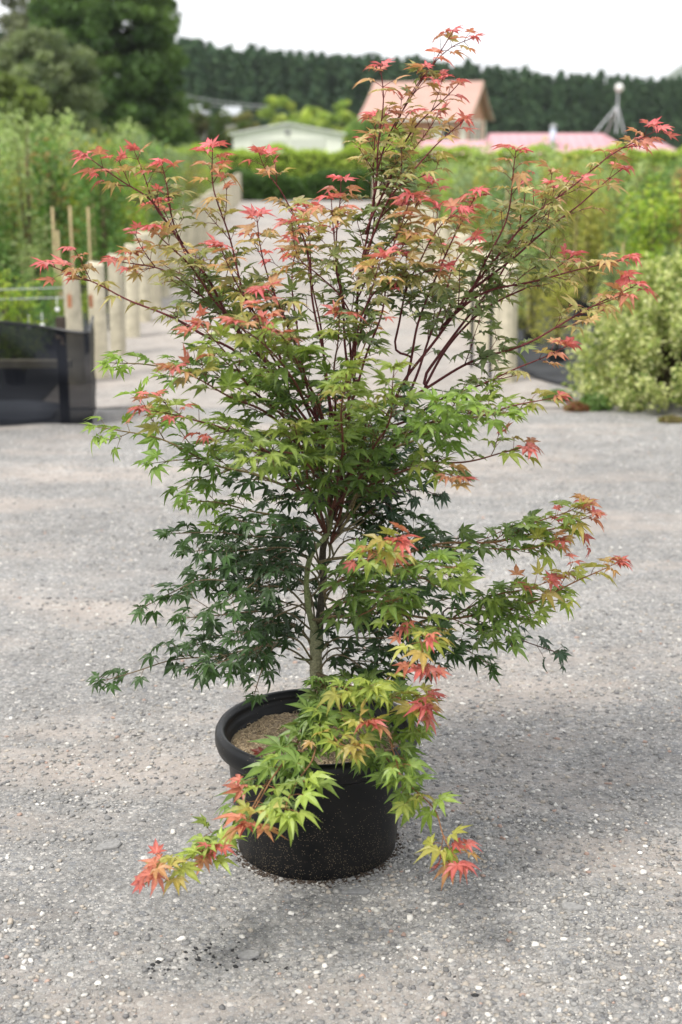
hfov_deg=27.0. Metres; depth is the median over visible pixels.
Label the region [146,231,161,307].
timber post
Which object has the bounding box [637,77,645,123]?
windbreak conifer
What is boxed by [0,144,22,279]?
potted shrub
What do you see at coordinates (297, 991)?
stone
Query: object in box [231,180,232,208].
timber post
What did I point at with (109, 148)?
potted shrub
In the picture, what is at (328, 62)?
windbreak conifer
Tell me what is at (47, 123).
potted sapling
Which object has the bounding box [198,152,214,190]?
potted sapling
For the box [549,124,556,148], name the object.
roof flue
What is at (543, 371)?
bed
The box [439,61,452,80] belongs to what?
windbreak conifer
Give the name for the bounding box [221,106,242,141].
distant shed
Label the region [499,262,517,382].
timber post
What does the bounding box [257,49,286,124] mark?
windbreak conifer
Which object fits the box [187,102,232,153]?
bush
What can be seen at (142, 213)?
potted shrub
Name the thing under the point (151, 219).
potted shrub
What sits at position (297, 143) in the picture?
door
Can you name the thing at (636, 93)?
windbreak conifer
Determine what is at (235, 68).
windbreak conifer
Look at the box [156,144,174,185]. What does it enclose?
potted sapling
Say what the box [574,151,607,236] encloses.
potted sapling
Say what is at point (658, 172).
potted sapling
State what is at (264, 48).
windbreak conifer
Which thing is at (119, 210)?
potted shrub
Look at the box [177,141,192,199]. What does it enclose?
potted sapling
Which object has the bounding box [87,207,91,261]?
bamboo cane
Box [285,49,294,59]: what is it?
windbreak conifer
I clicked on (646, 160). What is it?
potted sapling
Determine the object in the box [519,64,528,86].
windbreak conifer
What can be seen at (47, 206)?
potted shrub
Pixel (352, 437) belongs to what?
japanese maple
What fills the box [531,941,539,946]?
stone
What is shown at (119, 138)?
potted sapling
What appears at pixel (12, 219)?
potted shrub
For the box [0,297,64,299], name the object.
fence wire
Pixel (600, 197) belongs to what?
potted sapling
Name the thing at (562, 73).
windbreak conifer
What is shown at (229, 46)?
windbreak conifer
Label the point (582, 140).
pink roofed hall
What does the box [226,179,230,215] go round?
timber post
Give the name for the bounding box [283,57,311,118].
windbreak conifer
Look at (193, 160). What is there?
potted sapling
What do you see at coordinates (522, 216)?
potted shrub
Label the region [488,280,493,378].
steel stake
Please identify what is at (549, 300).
potted shrub
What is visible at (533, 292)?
potted shrub
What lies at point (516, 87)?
windbreak conifer
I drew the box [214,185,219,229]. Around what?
timber post
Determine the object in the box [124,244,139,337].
timber post
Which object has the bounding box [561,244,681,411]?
variegated shrub
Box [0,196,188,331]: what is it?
bed
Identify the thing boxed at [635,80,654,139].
windbreak conifer
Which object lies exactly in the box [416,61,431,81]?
windbreak conifer
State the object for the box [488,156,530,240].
potted sapling
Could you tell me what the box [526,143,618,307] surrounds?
potted shrub
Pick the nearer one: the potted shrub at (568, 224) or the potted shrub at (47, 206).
the potted shrub at (47, 206)
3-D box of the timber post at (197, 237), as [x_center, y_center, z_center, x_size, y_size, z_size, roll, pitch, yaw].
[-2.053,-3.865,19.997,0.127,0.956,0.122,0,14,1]
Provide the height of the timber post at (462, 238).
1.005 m
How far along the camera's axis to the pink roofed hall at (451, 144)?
75.28 m
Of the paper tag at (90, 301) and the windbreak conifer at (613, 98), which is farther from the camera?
the windbreak conifer at (613, 98)
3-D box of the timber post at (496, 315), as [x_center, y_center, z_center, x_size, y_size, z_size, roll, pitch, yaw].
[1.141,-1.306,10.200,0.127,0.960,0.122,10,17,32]
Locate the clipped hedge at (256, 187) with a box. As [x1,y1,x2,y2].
[220,166,420,200]
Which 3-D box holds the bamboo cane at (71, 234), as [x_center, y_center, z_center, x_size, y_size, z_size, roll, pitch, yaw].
[-2.501,-2.333,13.246,0.026,1.015,0.035,0,15,0]
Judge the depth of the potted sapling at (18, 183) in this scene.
16.89 m
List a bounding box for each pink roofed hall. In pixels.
[418,140,488,153]
[485,133,625,153]
[628,142,676,151]
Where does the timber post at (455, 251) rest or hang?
on the ground at (455, 408)
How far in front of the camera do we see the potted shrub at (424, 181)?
26.07 m
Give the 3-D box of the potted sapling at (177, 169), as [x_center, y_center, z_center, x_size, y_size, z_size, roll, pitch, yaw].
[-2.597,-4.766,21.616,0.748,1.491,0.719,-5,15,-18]
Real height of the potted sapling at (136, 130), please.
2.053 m
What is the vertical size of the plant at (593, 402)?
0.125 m
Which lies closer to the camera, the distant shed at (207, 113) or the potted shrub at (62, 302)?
the potted shrub at (62, 302)
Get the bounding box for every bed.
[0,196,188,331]
[423,196,644,399]
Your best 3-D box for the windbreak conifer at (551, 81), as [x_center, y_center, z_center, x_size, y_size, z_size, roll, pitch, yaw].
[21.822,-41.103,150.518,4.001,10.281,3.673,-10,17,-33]
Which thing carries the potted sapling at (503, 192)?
on the bed at (543, 371)
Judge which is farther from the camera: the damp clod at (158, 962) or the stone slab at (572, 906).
the stone slab at (572, 906)
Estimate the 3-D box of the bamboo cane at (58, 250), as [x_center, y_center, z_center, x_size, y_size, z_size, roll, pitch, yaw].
[-2.429,-2.001,12.299,0.026,0.853,0.035,0,15,0]
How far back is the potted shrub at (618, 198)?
17.81 m
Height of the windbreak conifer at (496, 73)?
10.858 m
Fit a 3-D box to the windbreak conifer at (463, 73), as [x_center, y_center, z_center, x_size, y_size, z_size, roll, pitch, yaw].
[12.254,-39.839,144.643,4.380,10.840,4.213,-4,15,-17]
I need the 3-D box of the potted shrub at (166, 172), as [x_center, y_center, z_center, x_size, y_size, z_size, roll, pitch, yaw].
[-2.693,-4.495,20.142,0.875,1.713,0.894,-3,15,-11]
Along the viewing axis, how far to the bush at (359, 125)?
59.33 m
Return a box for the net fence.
[0,315,95,425]
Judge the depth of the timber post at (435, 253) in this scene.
15.80 m
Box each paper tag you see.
[67,294,71,307]
[89,292,92,307]
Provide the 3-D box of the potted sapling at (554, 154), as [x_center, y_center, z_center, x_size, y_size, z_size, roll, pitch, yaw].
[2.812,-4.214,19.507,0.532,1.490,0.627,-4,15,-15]
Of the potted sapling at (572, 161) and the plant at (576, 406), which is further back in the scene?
the potted sapling at (572, 161)
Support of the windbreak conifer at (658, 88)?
on the ground at (455, 408)
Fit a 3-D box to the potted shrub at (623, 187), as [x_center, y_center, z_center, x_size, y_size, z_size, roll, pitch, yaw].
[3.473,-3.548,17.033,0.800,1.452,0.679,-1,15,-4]
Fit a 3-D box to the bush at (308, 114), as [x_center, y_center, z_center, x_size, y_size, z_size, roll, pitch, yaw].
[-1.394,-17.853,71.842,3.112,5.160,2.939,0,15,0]
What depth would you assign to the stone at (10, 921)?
3.00 m
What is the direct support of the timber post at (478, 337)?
on the ground at (455, 408)
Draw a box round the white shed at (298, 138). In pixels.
[229,122,345,152]
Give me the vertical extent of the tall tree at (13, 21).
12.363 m
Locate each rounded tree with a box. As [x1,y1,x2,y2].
[0,25,107,145]
[0,71,57,150]
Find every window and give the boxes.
[432,123,452,138]
[469,120,474,139]
[476,120,480,139]
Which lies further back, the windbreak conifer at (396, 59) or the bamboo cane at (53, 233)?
the windbreak conifer at (396, 59)
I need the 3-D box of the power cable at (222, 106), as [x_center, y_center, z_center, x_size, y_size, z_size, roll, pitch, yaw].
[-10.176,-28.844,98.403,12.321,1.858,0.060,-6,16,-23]
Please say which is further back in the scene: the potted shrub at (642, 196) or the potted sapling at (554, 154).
the potted sapling at (554, 154)
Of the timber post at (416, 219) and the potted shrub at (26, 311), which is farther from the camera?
the timber post at (416, 219)
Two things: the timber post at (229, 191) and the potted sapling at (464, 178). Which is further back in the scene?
the timber post at (229, 191)
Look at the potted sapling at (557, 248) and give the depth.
14.48 m
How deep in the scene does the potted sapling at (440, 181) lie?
20.34 m
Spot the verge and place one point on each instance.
(555, 386)
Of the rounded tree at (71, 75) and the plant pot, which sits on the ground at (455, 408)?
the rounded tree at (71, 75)
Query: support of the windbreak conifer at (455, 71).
on the ground at (455, 408)
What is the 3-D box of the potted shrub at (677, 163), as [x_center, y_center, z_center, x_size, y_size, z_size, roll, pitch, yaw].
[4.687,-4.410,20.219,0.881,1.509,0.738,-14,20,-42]
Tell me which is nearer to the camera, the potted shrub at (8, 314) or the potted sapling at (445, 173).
the potted shrub at (8, 314)
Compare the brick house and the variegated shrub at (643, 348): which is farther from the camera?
the brick house
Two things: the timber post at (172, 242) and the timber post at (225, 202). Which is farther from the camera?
the timber post at (225, 202)
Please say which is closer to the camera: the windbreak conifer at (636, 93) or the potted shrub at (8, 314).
the potted shrub at (8, 314)
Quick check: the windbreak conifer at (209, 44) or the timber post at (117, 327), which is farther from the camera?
the windbreak conifer at (209, 44)
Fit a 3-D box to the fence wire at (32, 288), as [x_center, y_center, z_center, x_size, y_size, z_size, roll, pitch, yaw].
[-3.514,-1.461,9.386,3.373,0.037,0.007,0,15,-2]
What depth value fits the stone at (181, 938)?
2.94 m
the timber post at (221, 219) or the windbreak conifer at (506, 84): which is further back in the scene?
the windbreak conifer at (506, 84)
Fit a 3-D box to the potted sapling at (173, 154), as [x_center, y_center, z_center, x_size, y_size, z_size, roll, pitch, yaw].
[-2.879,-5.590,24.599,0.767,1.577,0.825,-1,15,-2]
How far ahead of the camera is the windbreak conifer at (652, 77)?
149.77 m
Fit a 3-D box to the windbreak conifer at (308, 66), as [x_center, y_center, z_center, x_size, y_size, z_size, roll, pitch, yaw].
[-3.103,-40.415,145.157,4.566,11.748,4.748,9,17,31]
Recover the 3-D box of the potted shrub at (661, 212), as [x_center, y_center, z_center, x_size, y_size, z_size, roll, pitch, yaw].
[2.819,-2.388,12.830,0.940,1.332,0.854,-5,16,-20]
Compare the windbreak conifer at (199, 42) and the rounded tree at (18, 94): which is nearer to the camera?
the rounded tree at (18, 94)
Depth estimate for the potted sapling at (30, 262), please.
12.81 m
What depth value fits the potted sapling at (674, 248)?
12.13 m
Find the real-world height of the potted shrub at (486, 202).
1.452 m
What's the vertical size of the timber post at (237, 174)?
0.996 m
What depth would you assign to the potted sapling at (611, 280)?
12.18 m
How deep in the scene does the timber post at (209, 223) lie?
22.98 m
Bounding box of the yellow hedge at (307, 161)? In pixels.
[159,142,681,189]
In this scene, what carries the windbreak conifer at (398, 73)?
on the ground at (455, 408)
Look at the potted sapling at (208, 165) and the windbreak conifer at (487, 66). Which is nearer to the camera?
the potted sapling at (208, 165)
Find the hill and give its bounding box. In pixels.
[665,65,681,79]
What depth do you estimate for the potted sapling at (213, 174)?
33.31 m
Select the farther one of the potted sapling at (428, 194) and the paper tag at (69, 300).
the potted sapling at (428, 194)
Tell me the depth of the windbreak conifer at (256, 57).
143.54 m
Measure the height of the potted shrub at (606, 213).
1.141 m
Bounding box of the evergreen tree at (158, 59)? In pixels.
[20,0,200,153]
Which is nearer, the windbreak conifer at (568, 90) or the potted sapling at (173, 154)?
the potted sapling at (173, 154)
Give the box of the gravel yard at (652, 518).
[0,408,681,1023]
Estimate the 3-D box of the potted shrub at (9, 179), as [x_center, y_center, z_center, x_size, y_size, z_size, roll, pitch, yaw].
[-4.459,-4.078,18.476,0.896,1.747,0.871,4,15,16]
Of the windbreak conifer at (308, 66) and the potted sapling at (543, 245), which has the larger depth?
the windbreak conifer at (308, 66)
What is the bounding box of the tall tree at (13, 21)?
[0,0,32,62]
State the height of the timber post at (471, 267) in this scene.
1.010 m
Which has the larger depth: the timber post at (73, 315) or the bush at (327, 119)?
the bush at (327, 119)
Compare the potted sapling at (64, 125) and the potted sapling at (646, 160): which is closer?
the potted sapling at (64, 125)
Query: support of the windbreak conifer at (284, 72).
on the ground at (455, 408)
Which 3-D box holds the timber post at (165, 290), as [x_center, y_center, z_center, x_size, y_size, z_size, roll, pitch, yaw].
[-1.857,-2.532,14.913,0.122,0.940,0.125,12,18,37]
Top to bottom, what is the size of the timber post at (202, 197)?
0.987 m
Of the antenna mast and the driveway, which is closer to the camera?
the driveway
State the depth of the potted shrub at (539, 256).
16.27 m
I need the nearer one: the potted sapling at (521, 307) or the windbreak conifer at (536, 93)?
the potted sapling at (521, 307)
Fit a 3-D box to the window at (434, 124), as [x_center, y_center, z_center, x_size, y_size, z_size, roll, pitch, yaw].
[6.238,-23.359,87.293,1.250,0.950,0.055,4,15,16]
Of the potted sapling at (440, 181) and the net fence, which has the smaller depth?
the net fence
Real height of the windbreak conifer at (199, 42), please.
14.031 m
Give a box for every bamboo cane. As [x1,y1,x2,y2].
[51,207,57,299]
[56,230,61,298]
[68,206,73,267]
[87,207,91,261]
[620,243,624,311]
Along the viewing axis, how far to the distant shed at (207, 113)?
92.56 m
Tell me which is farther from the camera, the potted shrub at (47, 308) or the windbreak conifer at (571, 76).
the windbreak conifer at (571, 76)
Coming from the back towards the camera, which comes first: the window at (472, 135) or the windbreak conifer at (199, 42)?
the windbreak conifer at (199, 42)
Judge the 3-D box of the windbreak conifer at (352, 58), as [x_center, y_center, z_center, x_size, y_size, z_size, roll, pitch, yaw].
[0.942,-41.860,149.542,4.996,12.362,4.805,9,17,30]
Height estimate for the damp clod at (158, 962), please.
0.010 m
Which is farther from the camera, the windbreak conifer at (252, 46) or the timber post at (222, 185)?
the windbreak conifer at (252, 46)
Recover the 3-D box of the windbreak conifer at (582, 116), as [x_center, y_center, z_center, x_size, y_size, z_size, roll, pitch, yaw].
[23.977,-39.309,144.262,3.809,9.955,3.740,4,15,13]
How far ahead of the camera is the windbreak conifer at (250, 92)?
142.81 m
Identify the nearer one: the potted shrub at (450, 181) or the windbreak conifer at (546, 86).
the potted shrub at (450, 181)
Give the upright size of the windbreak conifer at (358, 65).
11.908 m
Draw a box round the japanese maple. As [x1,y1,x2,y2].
[30,25,679,896]
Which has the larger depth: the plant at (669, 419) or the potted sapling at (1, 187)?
the potted sapling at (1, 187)
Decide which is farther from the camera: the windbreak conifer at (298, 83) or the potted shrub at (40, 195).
the windbreak conifer at (298, 83)
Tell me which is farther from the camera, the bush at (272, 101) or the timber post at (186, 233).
the bush at (272, 101)
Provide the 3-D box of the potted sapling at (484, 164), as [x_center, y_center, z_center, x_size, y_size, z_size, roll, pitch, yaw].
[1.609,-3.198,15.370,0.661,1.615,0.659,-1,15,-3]
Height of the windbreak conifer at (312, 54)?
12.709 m
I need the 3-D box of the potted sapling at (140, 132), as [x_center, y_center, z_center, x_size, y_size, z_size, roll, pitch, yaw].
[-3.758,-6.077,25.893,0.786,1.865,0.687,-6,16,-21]
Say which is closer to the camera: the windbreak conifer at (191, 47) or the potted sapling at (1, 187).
the potted sapling at (1, 187)
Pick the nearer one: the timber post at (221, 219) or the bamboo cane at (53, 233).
the bamboo cane at (53, 233)
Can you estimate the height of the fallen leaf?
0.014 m
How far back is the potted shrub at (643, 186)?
13.65 m
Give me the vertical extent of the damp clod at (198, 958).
0.012 m
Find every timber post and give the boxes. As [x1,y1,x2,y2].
[62,273,82,330]
[87,261,109,378]
[108,254,125,355]
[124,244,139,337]
[135,231,151,321]
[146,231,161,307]
[158,229,169,296]
[165,216,176,285]
[173,212,183,277]
[179,208,189,268]
[188,205,194,258]
[191,202,199,257]
[195,200,203,250]
[200,195,207,240]
[205,194,210,239]
[206,191,214,237]
[210,190,217,233]
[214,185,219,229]
[218,184,224,223]
[219,187,222,226]
[221,182,226,220]
[225,182,228,217]
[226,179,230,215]
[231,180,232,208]
[234,175,235,207]
[235,173,238,204]
[236,175,237,206]
[239,173,241,201]
[413,202,421,255]
[417,206,426,261]
[422,208,432,271]
[427,212,436,279]
[433,221,441,281]
[440,222,451,284]
[447,230,461,307]
[452,234,460,314]
[457,233,471,322]
[462,243,470,329]
[468,240,484,338]
[475,253,490,347]
[482,257,499,349]
[492,263,502,369]
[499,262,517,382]
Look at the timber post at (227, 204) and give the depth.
30.12 m
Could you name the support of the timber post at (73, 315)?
on the ground at (455, 408)
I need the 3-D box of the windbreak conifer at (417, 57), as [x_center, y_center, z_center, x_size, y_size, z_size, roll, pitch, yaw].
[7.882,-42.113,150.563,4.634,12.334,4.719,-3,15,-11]
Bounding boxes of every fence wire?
[0,287,63,289]
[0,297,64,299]
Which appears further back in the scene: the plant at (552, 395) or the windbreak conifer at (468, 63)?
the windbreak conifer at (468, 63)
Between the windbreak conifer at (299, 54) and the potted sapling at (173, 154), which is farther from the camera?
the windbreak conifer at (299, 54)
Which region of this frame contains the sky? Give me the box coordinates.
[0,0,681,83]
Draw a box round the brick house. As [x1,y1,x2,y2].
[358,81,493,148]
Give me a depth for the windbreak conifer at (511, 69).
149.78 m
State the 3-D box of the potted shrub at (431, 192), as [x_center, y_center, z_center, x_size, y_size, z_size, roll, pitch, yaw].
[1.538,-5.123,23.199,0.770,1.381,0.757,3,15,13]
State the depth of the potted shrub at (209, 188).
30.41 m
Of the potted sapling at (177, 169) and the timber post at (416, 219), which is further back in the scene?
the potted sapling at (177, 169)
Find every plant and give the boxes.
[541,389,573,401]
[562,400,589,411]
[577,392,613,411]
[657,414,681,423]
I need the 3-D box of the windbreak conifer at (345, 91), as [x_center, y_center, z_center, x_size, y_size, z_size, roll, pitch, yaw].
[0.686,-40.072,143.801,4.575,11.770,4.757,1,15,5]
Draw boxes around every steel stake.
[470,268,474,367]
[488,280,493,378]
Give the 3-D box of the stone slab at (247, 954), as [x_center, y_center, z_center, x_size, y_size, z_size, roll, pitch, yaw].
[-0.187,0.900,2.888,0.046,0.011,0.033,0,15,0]
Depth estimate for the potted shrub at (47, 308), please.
11.18 m
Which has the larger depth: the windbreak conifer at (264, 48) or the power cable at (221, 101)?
the windbreak conifer at (264, 48)
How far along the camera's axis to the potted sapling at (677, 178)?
14.67 m
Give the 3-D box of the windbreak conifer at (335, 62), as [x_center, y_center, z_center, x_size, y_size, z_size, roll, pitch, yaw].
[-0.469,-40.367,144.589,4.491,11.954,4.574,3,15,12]
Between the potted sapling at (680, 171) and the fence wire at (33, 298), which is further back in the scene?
the potted sapling at (680, 171)
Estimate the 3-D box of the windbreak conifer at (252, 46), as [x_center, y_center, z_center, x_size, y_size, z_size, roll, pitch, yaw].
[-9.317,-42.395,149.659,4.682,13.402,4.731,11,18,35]
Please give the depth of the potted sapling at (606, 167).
30.34 m
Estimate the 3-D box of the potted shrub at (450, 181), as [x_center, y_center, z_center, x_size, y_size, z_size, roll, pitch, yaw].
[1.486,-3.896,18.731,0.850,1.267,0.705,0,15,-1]
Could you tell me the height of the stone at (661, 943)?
0.010 m
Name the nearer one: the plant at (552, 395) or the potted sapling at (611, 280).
the plant at (552, 395)
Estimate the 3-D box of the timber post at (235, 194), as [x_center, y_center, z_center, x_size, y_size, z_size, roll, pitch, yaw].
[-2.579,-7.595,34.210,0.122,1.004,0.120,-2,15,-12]
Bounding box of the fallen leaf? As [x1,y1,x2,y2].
[250,747,263,755]
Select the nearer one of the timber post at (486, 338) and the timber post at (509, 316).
the timber post at (509, 316)
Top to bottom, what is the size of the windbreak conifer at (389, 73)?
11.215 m
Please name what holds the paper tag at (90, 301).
attached to the timber post at (100, 327)
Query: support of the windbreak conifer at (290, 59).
on the ground at (455, 408)
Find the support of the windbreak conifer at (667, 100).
on the ground at (455, 408)
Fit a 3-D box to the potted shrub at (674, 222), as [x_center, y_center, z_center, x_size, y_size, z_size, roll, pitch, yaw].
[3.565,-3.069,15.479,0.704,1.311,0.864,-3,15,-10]
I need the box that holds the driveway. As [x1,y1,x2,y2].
[96,201,564,407]
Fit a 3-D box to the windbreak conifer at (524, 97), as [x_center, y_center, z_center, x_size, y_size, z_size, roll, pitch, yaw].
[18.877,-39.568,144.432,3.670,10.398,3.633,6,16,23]
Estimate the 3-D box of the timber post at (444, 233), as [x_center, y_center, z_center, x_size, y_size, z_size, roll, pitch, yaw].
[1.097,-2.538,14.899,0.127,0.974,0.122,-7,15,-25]
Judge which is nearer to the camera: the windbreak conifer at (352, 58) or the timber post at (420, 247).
the timber post at (420, 247)
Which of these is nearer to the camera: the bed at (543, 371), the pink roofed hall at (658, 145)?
the bed at (543, 371)
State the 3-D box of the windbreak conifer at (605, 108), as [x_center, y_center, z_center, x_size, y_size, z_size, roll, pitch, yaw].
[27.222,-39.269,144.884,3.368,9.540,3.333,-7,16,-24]
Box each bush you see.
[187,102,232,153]
[218,110,260,151]
[256,95,303,126]
[296,106,321,128]
[315,100,368,153]
[343,117,392,153]
[368,125,418,150]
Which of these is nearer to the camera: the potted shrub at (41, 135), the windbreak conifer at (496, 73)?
the potted shrub at (41, 135)
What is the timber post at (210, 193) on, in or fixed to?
on the ground at (455, 408)
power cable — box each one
[115,74,267,106]
[184,100,276,109]
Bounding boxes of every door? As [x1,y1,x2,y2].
[251,138,285,152]
[289,138,324,150]
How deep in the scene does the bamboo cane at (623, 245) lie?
12.82 m
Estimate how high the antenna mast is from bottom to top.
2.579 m
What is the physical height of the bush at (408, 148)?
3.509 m
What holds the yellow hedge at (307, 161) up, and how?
on the ground at (455, 408)
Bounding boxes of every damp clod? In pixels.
[142,951,192,978]
[150,933,287,981]
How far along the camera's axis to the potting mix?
3.20 m
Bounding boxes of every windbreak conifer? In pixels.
[175,38,197,104]
[178,38,212,130]
[189,45,215,138]
[195,37,205,47]
[204,39,215,56]
[205,47,220,125]
[208,48,234,146]
[212,49,238,115]
[219,50,256,140]
[224,43,234,53]
[232,47,262,126]
[247,42,258,53]
[249,51,274,126]
[251,49,266,121]
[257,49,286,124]
[258,45,267,54]
[267,49,292,123]
[283,53,299,112]
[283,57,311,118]
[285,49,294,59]
[295,49,307,75]
[302,56,314,120]
[307,50,316,61]
[307,52,335,125]
[326,55,338,105]
[327,53,351,136]
[333,55,360,138]
[344,53,354,82]
[353,55,366,121]
[356,57,376,110]
[362,52,375,66]
[372,52,383,63]
[374,58,386,81]
[383,62,396,81]
[391,55,400,64]
[392,60,402,81]
[399,55,417,81]
[412,53,421,63]
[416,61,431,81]
[431,61,440,79]
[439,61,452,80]
[451,66,458,80]
[456,65,470,80]
[463,57,473,80]
[469,68,486,122]
[472,63,481,76]
[477,67,498,139]
[482,65,493,98]
[485,65,510,138]
[493,72,516,132]
[501,68,528,132]
[508,66,518,73]
[510,69,537,132]
[518,71,551,132]
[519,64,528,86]
[539,74,552,132]
[543,73,569,132]
[548,73,553,105]
[553,69,567,119]
[563,80,575,132]
[564,73,592,132]
[566,72,575,106]
[581,78,601,132]
[583,72,592,93]
[585,75,604,132]
[592,78,617,140]
[597,69,606,93]
[602,75,632,143]
[613,73,641,144]
[631,75,647,139]
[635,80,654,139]
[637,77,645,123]
[642,79,665,141]
[646,75,654,104]
[650,78,681,148]
[659,75,666,110]
[667,74,681,149]
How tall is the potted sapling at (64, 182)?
1.635 m
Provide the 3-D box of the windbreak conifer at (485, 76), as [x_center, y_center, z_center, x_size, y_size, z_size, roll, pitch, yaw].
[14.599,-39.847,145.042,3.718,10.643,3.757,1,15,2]
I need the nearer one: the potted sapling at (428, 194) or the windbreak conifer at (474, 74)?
the potted sapling at (428, 194)
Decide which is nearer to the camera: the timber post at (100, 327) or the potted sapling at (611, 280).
the timber post at (100, 327)
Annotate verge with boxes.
[544,381,681,407]
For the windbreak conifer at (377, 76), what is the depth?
143.87 m
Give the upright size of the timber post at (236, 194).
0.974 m
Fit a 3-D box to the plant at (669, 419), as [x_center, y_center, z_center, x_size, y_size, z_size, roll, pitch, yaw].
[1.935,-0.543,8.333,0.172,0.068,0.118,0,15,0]
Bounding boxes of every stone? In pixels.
[7,917,12,924]
[176,936,186,940]
[294,989,302,993]
[407,914,413,922]
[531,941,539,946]
[656,940,664,946]
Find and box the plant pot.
[215,688,416,880]
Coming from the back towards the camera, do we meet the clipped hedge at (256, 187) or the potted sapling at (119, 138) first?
the clipped hedge at (256, 187)
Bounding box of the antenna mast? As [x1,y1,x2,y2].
[594,83,624,133]
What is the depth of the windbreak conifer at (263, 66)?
142.83 m
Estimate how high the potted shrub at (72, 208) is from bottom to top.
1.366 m
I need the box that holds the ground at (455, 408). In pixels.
[96,193,681,408]
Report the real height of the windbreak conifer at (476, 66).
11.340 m
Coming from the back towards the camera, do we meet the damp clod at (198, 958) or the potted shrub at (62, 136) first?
the potted shrub at (62, 136)
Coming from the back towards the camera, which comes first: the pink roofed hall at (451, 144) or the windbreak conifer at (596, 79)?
the windbreak conifer at (596, 79)
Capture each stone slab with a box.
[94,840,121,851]
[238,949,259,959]
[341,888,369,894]
[561,902,585,910]
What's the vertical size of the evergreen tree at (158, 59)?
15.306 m
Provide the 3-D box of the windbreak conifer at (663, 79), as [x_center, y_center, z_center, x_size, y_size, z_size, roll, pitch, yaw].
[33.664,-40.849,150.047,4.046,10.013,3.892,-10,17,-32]
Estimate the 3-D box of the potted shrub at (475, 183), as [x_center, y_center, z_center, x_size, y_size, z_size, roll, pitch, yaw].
[1.528,-2.902,14.507,0.797,1.480,0.949,-9,17,-30]
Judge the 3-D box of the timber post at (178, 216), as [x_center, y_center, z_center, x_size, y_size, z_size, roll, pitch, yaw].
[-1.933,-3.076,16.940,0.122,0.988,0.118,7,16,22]
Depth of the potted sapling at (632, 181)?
14.46 m
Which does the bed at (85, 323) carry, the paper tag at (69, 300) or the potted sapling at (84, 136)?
the potted sapling at (84, 136)
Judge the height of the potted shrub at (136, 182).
1.588 m
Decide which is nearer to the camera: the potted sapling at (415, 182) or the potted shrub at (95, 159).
the potted shrub at (95, 159)
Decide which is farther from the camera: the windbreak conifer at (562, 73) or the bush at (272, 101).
the windbreak conifer at (562, 73)
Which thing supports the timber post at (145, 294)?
on the ground at (455, 408)
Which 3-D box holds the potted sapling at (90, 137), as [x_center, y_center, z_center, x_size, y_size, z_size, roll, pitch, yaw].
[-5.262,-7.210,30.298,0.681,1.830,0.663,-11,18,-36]
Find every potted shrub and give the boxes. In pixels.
[0,117,91,301]
[0,135,25,274]
[0,140,21,233]
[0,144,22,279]
[0,150,44,283]
[0,266,48,324]
[1,260,52,326]
[17,151,69,244]
[33,122,51,152]
[34,265,63,326]
[38,162,88,284]
[44,131,98,251]
[45,266,88,322]
[52,132,141,310]
[53,127,83,161]
[60,129,147,264]
[68,139,142,292]
[79,271,108,322]
[81,131,125,176]
[82,142,157,276]
[91,133,128,161]
[117,172,153,240]
[129,143,172,229]
[131,132,179,218]
[138,128,178,222]
[159,153,187,220]
[180,157,210,204]
[181,166,213,200]
[189,165,212,199]
[416,154,451,217]
[416,165,442,213]
[434,167,480,240]
[448,153,527,277]
[469,156,530,277]
[504,169,536,264]
[517,254,561,343]
[520,182,569,268]
[525,269,585,361]
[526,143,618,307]
[547,189,596,258]
[555,182,630,318]
[595,176,619,249]
[596,150,647,254]
[601,153,643,267]
[603,172,681,287]
[611,153,681,280]
[620,166,676,247]
[640,168,681,266]
[661,151,681,244]
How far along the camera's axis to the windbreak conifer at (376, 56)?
148.47 m
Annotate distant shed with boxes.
[187,105,210,141]
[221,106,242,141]
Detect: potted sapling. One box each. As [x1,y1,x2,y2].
[0,103,65,312]
[0,117,25,296]
[0,135,44,268]
[12,244,39,321]
[15,138,79,281]
[18,109,62,267]
[47,108,84,182]
[58,127,118,275]
[75,130,101,146]
[105,117,145,187]
[108,130,131,151]
[114,128,172,223]
[121,122,143,142]
[125,126,152,153]
[147,150,192,215]
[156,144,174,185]
[156,144,195,202]
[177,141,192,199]
[180,150,211,200]
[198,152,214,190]
[203,157,219,189]
[206,155,219,183]
[403,171,421,191]
[417,169,440,215]
[427,163,454,216]
[432,163,455,216]
[441,166,481,233]
[446,158,473,217]
[449,165,485,231]
[461,139,497,239]
[467,149,555,317]
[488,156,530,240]
[509,248,533,329]
[518,136,570,288]
[530,150,566,257]
[534,174,574,299]
[563,155,596,265]
[568,158,610,283]
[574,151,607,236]
[588,168,611,260]
[593,165,628,290]
[594,246,623,326]
[602,163,615,177]
[611,162,653,290]
[613,253,640,319]
[633,156,651,185]
[651,166,674,202]
[653,163,664,172]
[658,166,675,251]
[660,239,681,277]
[661,165,681,247]
[668,171,681,252]
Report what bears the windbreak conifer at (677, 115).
on the ground at (455, 408)

